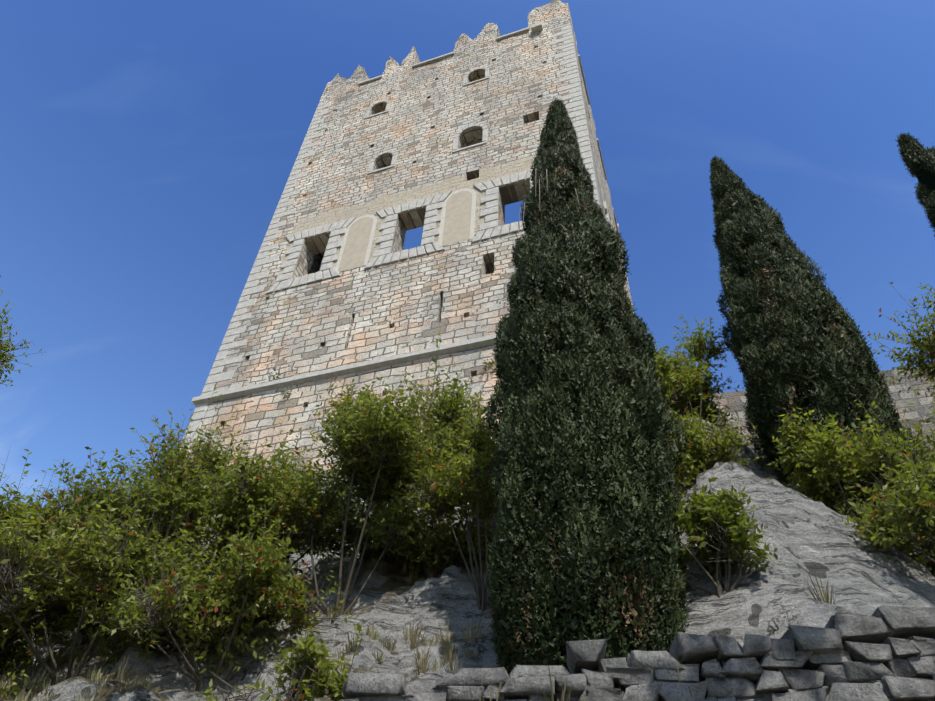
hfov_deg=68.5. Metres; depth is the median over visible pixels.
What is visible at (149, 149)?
sky
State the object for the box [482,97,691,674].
cypress tree
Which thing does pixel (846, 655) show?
retaining wall stones
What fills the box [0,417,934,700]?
terrain rock slope
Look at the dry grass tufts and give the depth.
6.74 m
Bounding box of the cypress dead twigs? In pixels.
[518,169,581,239]
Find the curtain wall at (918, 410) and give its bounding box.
[669,367,934,457]
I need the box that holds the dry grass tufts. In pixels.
[0,546,836,700]
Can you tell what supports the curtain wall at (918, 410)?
on the terrain rock slope
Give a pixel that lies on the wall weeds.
(489, 363)
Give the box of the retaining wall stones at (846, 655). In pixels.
[339,605,934,700]
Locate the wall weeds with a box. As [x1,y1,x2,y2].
[188,359,502,473]
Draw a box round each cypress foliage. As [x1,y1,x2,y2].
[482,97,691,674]
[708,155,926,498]
[895,132,934,236]
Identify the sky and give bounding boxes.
[0,0,934,514]
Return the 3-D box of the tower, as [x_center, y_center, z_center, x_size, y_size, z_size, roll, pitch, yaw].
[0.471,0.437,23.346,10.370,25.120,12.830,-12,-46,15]
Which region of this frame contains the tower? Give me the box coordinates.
[172,0,633,482]
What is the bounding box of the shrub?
[0,275,934,700]
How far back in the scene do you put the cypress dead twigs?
9.41 m
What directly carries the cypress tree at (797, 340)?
on the terrain rock slope
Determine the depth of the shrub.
8.17 m

